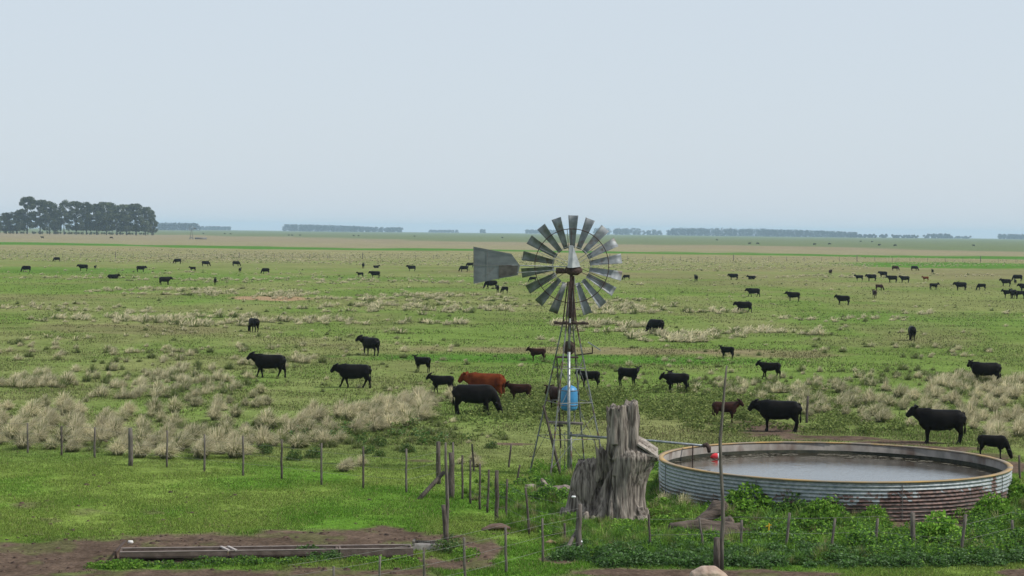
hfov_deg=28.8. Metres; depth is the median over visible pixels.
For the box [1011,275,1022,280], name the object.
cow
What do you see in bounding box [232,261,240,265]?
cow
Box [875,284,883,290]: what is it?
calf
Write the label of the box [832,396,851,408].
grass tussock
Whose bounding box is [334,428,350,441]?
grass tussock
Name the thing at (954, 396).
grass tussock
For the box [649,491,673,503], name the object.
grass tussock
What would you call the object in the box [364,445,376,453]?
dark clump
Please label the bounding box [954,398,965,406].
grass tussock
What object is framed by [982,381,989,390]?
grass tussock
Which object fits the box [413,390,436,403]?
grass tussock
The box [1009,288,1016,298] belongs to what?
cow
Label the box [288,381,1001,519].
weeds
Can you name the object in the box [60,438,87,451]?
grass tussock
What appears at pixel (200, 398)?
grass tussock
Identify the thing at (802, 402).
grass tussock
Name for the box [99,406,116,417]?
grass tussock
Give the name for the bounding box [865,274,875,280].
cow
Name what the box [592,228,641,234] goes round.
distant woods
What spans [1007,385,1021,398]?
grass tussock
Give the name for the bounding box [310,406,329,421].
grass tussock
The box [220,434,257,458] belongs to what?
grass tussock
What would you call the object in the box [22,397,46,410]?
grass tussock
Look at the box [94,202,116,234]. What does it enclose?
eucalyptus tree
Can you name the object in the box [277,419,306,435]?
grass tussock
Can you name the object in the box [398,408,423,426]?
grass tussock
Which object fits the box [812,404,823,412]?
grass tussock
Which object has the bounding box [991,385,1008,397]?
grass tussock
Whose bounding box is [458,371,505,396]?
cow
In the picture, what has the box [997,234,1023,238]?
distant woods
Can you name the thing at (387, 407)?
grass tussock
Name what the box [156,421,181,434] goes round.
grass tussock
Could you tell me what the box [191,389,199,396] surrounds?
grass tussock
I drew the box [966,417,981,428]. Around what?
grass tussock
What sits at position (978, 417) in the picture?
grass tussock
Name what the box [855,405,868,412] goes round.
grass tussock
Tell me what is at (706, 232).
distant woods
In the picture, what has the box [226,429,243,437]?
grass tussock
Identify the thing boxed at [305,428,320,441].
grass tussock
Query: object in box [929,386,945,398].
grass tussock
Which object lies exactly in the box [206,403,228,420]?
grass tussock
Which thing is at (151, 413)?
grass tussock
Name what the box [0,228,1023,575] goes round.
ground
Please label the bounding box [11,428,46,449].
grass tussock
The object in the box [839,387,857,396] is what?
grass tussock
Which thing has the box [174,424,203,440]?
grass tussock
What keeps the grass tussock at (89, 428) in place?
on the ground at (80, 554)
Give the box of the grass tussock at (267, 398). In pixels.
[261,394,275,404]
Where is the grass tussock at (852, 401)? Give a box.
[843,394,860,407]
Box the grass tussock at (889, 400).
[880,394,900,405]
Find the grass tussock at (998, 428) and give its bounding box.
[987,421,1012,436]
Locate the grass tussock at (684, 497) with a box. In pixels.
[675,492,703,506]
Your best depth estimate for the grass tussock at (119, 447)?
64.39 m
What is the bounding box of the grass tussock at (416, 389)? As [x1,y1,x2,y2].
[405,385,427,395]
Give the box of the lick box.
[412,539,444,550]
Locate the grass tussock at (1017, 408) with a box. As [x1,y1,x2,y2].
[1009,403,1023,413]
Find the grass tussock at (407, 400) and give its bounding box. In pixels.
[397,393,415,408]
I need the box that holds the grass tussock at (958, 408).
[956,403,971,415]
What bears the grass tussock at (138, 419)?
on the ground at (80, 554)
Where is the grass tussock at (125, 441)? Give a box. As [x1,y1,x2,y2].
[120,434,137,448]
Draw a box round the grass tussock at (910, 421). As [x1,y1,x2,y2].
[904,417,918,426]
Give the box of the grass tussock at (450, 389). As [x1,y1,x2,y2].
[442,386,452,396]
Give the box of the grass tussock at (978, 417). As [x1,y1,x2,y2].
[970,411,984,422]
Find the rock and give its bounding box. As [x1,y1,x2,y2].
[689,566,726,575]
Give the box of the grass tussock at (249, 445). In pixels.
[244,442,258,454]
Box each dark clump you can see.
[256,443,273,454]
[286,449,303,460]
[304,446,323,458]
[354,434,367,443]
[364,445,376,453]
[372,436,387,447]
[374,449,385,456]
[399,442,415,452]
[484,440,497,448]
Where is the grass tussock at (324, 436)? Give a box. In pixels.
[312,428,339,443]
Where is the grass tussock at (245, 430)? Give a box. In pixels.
[238,424,258,439]
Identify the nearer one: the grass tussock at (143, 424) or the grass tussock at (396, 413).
the grass tussock at (143, 424)
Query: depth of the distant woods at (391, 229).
6488.78 m
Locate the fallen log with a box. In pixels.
[668,500,739,536]
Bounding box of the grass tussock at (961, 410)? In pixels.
[955,407,971,425]
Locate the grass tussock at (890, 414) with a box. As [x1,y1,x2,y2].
[874,407,894,417]
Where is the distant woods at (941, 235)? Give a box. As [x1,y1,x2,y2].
[926,233,950,238]
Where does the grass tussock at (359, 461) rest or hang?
on the ground at (80, 554)
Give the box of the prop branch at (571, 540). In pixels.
[567,531,574,547]
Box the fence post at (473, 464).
[471,444,474,470]
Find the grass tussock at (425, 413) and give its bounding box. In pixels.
[413,404,440,420]
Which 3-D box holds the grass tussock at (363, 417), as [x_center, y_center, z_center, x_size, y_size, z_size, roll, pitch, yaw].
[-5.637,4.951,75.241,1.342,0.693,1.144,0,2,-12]
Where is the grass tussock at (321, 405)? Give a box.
[311,404,334,415]
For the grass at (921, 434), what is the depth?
115.72 m
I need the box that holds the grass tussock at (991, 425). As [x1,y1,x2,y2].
[982,420,1006,433]
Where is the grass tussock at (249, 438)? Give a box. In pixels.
[244,433,256,444]
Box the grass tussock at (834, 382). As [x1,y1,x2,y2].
[829,377,840,387]
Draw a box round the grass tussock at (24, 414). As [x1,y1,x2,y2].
[15,409,35,420]
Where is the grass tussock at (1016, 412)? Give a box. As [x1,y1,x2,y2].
[1012,409,1021,419]
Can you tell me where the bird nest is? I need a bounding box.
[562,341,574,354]
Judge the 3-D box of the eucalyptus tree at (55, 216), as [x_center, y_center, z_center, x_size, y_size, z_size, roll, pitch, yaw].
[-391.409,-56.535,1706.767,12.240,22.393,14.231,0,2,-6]
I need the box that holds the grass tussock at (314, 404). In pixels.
[307,398,319,411]
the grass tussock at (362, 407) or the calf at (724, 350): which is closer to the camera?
the grass tussock at (362, 407)
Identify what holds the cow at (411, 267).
on the ground at (80, 554)
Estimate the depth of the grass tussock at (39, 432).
68.64 m
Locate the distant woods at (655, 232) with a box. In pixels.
[642,229,671,234]
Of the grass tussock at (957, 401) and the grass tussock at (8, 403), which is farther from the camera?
the grass tussock at (957, 401)
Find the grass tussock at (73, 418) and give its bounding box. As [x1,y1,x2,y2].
[65,413,88,429]
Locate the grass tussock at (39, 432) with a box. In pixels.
[29,427,52,441]
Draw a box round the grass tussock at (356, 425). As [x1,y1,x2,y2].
[349,417,373,432]
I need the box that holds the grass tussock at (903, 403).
[898,399,910,409]
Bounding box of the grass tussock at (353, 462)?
[342,456,356,468]
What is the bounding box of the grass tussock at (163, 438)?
[160,430,174,443]
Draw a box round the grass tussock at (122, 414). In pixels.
[115,409,135,420]
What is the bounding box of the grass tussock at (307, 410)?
[296,407,312,415]
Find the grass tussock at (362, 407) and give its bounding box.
[352,399,369,414]
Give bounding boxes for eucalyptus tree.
[0,212,15,233]
[0,216,9,231]
[4,212,27,233]
[15,196,36,233]
[27,199,50,233]
[36,201,63,233]
[48,210,61,231]
[57,199,69,233]
[63,201,87,234]
[73,202,96,234]
[84,204,105,234]
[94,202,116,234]
[104,205,124,234]
[116,204,134,234]
[122,203,148,234]
[134,207,155,234]
[147,214,158,232]
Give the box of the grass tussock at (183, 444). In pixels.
[169,429,197,450]
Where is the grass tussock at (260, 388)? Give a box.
[254,382,270,393]
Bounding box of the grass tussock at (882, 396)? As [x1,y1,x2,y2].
[875,391,896,401]
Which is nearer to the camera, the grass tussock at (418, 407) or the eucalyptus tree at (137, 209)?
the grass tussock at (418, 407)
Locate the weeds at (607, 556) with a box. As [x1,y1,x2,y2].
[499,450,1023,568]
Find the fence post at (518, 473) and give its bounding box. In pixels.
[516,465,520,482]
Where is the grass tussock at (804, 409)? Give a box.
[801,405,809,414]
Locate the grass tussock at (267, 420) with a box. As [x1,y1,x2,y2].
[252,407,283,429]
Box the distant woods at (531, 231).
[525,229,556,233]
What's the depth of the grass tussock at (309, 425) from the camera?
72.78 m
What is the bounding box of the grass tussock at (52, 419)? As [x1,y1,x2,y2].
[39,405,68,427]
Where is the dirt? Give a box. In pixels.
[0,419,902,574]
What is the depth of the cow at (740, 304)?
186.95 m
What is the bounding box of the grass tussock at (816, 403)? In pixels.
[811,399,825,407]
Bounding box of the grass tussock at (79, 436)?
[64,427,91,444]
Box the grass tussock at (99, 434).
[87,424,109,443]
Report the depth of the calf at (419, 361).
105.23 m
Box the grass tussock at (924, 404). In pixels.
[918,399,931,407]
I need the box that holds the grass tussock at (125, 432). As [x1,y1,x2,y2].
[115,426,134,439]
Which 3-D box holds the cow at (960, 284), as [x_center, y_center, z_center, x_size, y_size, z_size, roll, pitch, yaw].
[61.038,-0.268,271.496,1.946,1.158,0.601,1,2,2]
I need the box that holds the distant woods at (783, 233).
[762,229,857,237]
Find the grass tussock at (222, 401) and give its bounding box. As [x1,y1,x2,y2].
[210,394,228,404]
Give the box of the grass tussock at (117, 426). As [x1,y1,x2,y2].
[98,417,128,436]
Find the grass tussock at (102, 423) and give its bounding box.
[90,414,110,432]
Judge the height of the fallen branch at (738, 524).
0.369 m
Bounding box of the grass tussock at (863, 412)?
[857,410,872,416]
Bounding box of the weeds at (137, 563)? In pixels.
[83,532,483,569]
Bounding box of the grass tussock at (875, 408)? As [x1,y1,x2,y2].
[865,402,891,415]
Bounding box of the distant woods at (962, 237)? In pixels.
[951,235,971,238]
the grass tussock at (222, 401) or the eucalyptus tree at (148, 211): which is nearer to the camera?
the grass tussock at (222, 401)
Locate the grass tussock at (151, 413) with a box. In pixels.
[143,407,157,416]
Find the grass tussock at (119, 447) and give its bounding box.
[101,437,127,455]
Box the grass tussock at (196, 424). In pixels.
[188,421,206,433]
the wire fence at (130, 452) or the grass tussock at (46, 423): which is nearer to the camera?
the wire fence at (130, 452)
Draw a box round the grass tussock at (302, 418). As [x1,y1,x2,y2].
[292,409,315,425]
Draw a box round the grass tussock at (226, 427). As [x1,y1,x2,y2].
[219,418,239,435]
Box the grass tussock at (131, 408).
[117,400,142,414]
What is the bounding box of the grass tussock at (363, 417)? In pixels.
[349,410,371,426]
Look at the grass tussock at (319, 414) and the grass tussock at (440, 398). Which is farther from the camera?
the grass tussock at (440, 398)
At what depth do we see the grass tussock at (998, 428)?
73.50 m
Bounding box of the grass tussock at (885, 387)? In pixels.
[878,381,892,390]
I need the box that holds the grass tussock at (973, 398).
[967,393,980,405]
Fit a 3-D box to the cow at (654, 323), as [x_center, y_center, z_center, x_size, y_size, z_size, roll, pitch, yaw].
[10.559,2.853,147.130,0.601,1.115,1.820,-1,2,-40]
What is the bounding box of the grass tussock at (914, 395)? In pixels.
[905,386,922,400]
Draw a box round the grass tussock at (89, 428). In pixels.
[83,421,93,436]
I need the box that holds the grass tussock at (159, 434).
[153,430,165,439]
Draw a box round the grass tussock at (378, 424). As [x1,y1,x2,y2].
[368,416,390,431]
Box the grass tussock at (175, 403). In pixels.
[163,396,190,412]
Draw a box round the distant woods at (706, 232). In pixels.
[670,227,769,235]
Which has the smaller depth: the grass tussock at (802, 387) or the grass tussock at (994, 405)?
the grass tussock at (994, 405)
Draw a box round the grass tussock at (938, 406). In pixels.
[931,403,950,409]
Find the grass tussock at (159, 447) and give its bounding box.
[153,442,164,455]
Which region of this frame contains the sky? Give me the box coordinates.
[0,0,1023,238]
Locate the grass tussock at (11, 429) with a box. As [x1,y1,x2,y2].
[1,416,34,439]
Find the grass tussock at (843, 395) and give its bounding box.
[828,391,849,400]
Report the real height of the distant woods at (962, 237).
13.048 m
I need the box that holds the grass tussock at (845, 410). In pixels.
[841,405,854,413]
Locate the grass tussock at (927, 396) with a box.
[919,389,941,405]
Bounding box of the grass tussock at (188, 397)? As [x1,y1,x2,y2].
[182,392,192,400]
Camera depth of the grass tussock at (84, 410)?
78.90 m
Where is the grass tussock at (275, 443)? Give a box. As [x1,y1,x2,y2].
[269,435,285,445]
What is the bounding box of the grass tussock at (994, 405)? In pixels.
[986,397,1005,411]
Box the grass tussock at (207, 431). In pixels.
[201,427,218,438]
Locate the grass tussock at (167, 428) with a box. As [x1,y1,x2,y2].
[158,424,176,435]
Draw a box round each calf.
[412,354,430,371]
[426,372,453,392]
[500,286,507,292]
[503,381,531,398]
[526,346,545,361]
[544,384,565,412]
[574,369,599,386]
[617,366,641,385]
[659,372,689,392]
[712,398,743,421]
[719,345,733,358]
[755,360,780,378]
[854,274,862,279]
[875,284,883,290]
[929,282,939,288]
[976,283,985,290]
[977,435,1012,458]
[1001,289,1011,297]
[1017,291,1023,298]
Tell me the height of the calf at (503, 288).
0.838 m
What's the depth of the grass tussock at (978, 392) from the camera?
91.53 m
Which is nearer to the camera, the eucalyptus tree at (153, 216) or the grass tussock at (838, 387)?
the grass tussock at (838, 387)
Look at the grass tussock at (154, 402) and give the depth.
79.76 m
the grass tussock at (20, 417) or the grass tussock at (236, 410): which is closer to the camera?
the grass tussock at (20, 417)
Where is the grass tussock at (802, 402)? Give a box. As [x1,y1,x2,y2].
[798,398,810,405]
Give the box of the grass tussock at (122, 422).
[117,416,128,423]
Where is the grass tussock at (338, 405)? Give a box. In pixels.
[329,398,348,412]
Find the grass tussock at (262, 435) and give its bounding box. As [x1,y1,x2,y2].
[250,423,279,447]
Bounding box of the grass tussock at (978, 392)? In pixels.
[969,385,988,398]
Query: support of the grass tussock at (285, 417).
on the ground at (80, 554)
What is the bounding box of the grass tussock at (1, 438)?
[0,433,9,444]
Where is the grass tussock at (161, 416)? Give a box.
[154,408,169,421]
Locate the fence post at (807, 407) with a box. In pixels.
[805,396,808,422]
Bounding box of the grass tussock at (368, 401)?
[363,399,373,410]
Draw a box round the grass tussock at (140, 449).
[123,440,155,457]
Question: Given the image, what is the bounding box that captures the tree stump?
[559,399,658,520]
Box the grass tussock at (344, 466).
[334,459,357,471]
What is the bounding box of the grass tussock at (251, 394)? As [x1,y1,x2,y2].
[248,389,260,397]
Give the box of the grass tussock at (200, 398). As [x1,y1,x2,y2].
[197,395,208,403]
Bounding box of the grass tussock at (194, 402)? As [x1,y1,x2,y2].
[188,395,202,406]
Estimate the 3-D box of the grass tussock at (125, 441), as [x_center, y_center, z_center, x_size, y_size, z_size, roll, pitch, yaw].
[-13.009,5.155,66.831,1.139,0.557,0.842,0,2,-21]
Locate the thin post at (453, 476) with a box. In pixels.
[452,442,454,494]
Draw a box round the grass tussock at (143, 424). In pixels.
[129,417,159,434]
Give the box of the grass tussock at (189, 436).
[174,429,198,447]
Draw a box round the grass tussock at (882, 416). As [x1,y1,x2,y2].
[874,408,893,422]
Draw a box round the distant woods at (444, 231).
[428,230,458,232]
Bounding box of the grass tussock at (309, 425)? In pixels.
[297,418,326,433]
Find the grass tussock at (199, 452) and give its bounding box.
[190,436,222,458]
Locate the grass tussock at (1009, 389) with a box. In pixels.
[1005,386,1013,396]
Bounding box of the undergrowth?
[0,231,153,234]
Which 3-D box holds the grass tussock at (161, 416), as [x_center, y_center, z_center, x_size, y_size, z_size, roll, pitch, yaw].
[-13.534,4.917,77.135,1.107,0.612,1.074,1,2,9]
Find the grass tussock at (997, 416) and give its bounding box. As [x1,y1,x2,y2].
[988,407,1011,424]
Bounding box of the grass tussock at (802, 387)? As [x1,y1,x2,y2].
[789,381,812,392]
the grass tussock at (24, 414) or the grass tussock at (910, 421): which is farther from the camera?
the grass tussock at (910, 421)
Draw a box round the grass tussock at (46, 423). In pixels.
[36,417,56,430]
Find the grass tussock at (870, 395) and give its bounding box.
[859,387,883,404]
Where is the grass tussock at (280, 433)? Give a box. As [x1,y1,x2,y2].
[276,429,293,437]
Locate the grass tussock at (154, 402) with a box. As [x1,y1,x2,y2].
[143,395,172,414]
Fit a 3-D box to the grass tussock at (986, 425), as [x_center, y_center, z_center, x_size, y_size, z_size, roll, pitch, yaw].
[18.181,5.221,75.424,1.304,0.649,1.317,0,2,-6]
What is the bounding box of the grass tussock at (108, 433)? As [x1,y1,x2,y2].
[103,428,118,439]
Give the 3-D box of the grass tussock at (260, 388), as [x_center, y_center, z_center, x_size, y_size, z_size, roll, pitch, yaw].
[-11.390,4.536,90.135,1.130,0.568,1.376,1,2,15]
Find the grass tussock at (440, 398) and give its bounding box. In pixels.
[437,395,444,401]
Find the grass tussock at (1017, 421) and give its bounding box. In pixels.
[1010,415,1023,426]
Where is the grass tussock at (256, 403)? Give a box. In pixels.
[248,395,269,407]
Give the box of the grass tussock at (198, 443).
[188,435,223,451]
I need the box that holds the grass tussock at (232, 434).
[224,431,239,444]
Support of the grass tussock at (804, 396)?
on the ground at (80, 554)
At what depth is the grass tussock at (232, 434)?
68.36 m
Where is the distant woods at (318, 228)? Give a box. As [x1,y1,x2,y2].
[282,224,374,231]
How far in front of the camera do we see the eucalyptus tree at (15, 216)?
1702.53 m
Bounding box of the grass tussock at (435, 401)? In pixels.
[431,397,441,404]
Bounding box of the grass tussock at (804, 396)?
[791,388,818,401]
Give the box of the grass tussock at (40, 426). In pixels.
[30,419,55,433]
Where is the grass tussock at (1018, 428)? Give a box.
[1010,416,1023,436]
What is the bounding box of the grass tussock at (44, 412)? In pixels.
[37,404,59,420]
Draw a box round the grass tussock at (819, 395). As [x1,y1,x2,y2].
[812,390,828,399]
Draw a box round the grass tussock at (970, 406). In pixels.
[963,400,981,417]
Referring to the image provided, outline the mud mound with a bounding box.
[482,523,510,530]
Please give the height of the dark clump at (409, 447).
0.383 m
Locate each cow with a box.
[20,266,30,271]
[76,264,87,270]
[107,273,120,278]
[136,266,146,271]
[159,276,172,284]
[202,261,210,265]
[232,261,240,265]
[246,351,286,377]
[248,318,259,331]
[261,268,269,273]
[330,363,371,387]
[355,335,379,355]
[368,271,379,277]
[406,265,415,270]
[451,384,502,414]
[458,266,467,271]
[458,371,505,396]
[483,280,497,288]
[645,319,664,331]
[727,273,737,279]
[733,301,751,312]
[745,288,759,296]
[747,398,802,431]
[784,291,799,300]
[834,294,849,304]
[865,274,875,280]
[878,271,886,276]
[885,275,897,282]
[898,275,909,282]
[905,404,966,444]
[908,326,916,340]
[953,282,966,289]
[967,360,1001,380]
[999,278,1010,285]
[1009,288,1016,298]
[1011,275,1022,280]
[1017,283,1023,290]
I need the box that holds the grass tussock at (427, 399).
[417,393,439,405]
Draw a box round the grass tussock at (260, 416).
[249,408,280,425]
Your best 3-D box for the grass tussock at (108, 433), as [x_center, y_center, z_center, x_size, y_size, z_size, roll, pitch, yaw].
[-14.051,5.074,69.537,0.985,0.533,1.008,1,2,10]
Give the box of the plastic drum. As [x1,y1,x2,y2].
[560,385,577,421]
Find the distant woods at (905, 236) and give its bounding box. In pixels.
[891,234,927,237]
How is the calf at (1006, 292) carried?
on the ground at (80, 554)
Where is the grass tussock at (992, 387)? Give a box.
[986,382,997,392]
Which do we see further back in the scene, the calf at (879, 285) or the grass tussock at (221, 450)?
the calf at (879, 285)
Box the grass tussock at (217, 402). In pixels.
[208,397,226,409]
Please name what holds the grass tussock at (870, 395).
on the ground at (80, 554)
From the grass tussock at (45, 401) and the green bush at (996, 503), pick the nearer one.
the green bush at (996, 503)
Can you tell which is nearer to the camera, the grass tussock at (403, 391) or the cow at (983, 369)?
the grass tussock at (403, 391)
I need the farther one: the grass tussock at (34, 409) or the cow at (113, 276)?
the cow at (113, 276)
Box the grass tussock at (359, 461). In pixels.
[355,454,369,465]
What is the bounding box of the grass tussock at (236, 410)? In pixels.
[224,402,249,417]
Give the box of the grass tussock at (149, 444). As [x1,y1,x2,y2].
[144,441,156,451]
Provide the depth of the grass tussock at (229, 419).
74.39 m
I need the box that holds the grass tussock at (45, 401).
[38,393,54,407]
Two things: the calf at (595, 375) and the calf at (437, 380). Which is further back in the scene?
the calf at (595, 375)
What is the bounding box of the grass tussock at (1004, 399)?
[998,391,1014,405]
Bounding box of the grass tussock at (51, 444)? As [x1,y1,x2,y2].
[40,437,63,449]
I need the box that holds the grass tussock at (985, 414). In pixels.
[977,408,991,420]
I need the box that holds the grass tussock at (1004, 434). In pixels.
[997,430,1009,438]
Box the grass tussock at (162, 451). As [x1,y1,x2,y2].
[154,440,182,458]
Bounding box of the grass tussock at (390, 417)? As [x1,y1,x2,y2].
[382,413,402,427]
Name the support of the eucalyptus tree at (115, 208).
on the ground at (80, 554)
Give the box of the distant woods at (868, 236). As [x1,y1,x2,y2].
[849,234,887,237]
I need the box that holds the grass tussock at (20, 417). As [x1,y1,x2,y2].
[7,413,25,423]
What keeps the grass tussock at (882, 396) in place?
on the ground at (80, 554)
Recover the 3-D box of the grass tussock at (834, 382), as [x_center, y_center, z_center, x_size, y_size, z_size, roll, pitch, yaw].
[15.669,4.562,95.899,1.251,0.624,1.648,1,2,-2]
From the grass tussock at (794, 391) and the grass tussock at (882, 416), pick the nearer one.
the grass tussock at (882, 416)
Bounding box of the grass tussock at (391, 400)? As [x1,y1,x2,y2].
[380,392,401,412]
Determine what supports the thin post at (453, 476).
on the ground at (80, 554)
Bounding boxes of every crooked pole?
[441,442,448,543]
[713,366,726,569]
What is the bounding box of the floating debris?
[677,453,953,464]
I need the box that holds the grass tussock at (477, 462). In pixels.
[468,456,486,466]
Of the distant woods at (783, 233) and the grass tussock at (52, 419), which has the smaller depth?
the grass tussock at (52, 419)
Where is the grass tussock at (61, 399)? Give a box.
[47,391,77,407]
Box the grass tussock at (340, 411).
[333,406,346,417]
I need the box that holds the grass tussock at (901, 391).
[888,382,919,397]
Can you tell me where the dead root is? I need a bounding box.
[524,478,569,491]
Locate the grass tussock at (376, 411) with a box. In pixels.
[364,404,387,423]
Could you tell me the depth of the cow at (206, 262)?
379.76 m
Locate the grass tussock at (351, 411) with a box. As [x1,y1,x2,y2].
[338,400,363,420]
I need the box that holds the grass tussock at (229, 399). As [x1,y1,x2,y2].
[226,395,237,403]
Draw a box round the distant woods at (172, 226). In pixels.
[156,222,200,230]
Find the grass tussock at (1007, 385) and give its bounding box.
[1002,381,1012,390]
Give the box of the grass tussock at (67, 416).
[60,411,84,425]
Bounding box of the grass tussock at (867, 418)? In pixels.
[860,414,875,423]
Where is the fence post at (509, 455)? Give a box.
[508,444,511,466]
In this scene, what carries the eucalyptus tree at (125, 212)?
on the ground at (80, 554)
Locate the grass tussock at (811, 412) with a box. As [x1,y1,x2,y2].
[805,408,814,415]
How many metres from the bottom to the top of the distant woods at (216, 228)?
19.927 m
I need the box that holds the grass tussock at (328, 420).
[319,415,336,426]
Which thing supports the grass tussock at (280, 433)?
on the ground at (80, 554)
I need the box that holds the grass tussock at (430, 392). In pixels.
[426,389,437,396]
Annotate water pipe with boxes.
[570,434,710,460]
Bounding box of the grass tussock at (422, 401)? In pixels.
[414,396,431,408]
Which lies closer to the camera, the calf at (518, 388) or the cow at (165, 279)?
the calf at (518, 388)
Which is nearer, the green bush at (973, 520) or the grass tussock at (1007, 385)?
the green bush at (973, 520)
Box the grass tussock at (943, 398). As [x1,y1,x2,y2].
[938,393,947,401]
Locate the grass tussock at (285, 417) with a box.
[278,412,291,423]
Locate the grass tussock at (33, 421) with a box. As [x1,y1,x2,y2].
[27,417,38,429]
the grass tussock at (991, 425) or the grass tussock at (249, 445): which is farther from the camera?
the grass tussock at (991, 425)
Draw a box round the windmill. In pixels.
[473,215,622,474]
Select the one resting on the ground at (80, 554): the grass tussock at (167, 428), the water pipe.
the grass tussock at (167, 428)
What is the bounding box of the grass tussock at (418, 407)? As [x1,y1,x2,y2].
[411,398,431,411]
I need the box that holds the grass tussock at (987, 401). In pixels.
[978,393,994,406]
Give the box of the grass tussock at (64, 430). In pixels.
[52,424,73,442]
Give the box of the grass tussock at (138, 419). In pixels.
[134,413,149,426]
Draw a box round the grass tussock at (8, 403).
[2,400,15,409]
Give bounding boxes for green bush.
[535,483,563,502]
[724,480,775,514]
[774,491,809,514]
[795,497,843,528]
[817,493,849,517]
[842,527,876,548]
[859,503,888,521]
[915,509,961,541]
[967,516,987,527]
[970,492,1012,517]
[1003,527,1023,547]
[1006,477,1023,503]
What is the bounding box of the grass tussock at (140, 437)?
[133,425,160,444]
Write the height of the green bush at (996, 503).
0.886 m
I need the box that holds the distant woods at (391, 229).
[374,226,402,231]
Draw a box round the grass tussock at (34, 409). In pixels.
[17,398,52,416]
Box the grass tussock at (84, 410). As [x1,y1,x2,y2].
[75,402,88,413]
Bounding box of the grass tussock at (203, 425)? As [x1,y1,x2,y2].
[199,423,208,434]
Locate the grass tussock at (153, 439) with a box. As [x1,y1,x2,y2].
[144,433,161,448]
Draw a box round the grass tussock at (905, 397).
[897,393,914,403]
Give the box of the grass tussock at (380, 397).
[370,392,397,407]
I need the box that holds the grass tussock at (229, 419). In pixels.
[216,413,238,424]
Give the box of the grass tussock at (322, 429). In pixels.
[316,425,333,434]
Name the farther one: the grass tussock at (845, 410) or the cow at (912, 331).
the cow at (912, 331)
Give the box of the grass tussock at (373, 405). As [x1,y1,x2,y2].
[362,399,390,414]
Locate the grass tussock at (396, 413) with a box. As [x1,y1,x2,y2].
[389,409,404,419]
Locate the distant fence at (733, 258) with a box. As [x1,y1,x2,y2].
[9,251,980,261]
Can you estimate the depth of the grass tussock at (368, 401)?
81.73 m
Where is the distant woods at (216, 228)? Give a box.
[200,226,230,229]
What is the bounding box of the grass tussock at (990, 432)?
[984,428,996,434]
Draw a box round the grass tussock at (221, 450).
[212,442,229,453]
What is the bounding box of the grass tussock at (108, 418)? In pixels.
[104,412,116,422]
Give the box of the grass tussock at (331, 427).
[325,422,343,434]
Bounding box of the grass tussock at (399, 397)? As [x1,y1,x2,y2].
[394,392,405,400]
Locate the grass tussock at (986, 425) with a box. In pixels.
[976,418,1009,433]
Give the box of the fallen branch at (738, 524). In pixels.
[733,523,774,532]
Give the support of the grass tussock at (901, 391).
on the ground at (80, 554)
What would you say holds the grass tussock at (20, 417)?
on the ground at (80, 554)
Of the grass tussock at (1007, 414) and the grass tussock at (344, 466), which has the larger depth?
the grass tussock at (1007, 414)
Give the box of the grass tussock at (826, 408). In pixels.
[821,402,836,412]
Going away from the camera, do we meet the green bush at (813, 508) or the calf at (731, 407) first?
the green bush at (813, 508)
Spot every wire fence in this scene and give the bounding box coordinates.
[2,423,440,491]
[293,504,581,575]
[448,452,565,537]
[648,512,1021,547]
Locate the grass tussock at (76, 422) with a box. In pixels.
[68,413,91,434]
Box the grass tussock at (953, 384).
[948,379,963,389]
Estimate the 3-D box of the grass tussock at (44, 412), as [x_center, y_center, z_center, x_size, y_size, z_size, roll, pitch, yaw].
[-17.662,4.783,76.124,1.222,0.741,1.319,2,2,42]
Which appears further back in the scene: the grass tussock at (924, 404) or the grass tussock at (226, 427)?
the grass tussock at (924, 404)
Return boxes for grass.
[0,248,1023,453]
[0,271,1023,447]
[459,464,1023,564]
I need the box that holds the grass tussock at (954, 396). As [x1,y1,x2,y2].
[946,387,965,403]
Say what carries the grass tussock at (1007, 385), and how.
on the ground at (80, 554)
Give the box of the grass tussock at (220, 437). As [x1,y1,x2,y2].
[207,423,231,449]
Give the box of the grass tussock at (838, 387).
[831,379,855,392]
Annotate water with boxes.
[673,453,997,480]
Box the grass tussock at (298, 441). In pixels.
[286,433,314,447]
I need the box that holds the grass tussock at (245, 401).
[238,397,249,405]
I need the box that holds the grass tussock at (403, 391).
[395,388,410,396]
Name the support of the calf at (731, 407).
on the ground at (80, 554)
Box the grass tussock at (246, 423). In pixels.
[238,421,252,431]
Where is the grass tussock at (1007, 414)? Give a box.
[999,405,1016,421]
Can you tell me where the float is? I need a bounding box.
[708,453,718,458]
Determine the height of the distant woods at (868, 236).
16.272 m
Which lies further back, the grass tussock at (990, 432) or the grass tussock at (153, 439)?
the grass tussock at (990, 432)
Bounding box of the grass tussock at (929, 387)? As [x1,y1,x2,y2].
[923,378,942,392]
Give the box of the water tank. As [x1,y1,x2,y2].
[658,441,1012,521]
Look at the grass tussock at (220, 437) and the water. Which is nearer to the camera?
the water
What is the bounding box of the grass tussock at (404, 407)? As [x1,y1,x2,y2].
[392,401,416,416]
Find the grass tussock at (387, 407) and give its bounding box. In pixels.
[382,402,396,415]
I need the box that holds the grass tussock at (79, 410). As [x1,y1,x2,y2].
[72,408,87,415]
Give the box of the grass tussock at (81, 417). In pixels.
[76,411,87,421]
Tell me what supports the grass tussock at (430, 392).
on the ground at (80, 554)
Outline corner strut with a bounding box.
[417,471,444,498]
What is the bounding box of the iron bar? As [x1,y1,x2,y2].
[114,540,125,558]
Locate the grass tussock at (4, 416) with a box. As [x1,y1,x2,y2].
[0,407,11,422]
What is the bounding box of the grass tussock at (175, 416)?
[163,409,189,425]
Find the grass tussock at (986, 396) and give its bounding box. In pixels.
[981,392,994,401]
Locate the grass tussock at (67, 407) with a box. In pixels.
[53,396,83,415]
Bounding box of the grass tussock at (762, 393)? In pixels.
[756,390,771,399]
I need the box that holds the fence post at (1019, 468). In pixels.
[1018,455,1020,477]
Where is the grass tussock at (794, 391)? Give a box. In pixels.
[789,385,805,394]
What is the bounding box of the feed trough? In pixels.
[119,544,412,560]

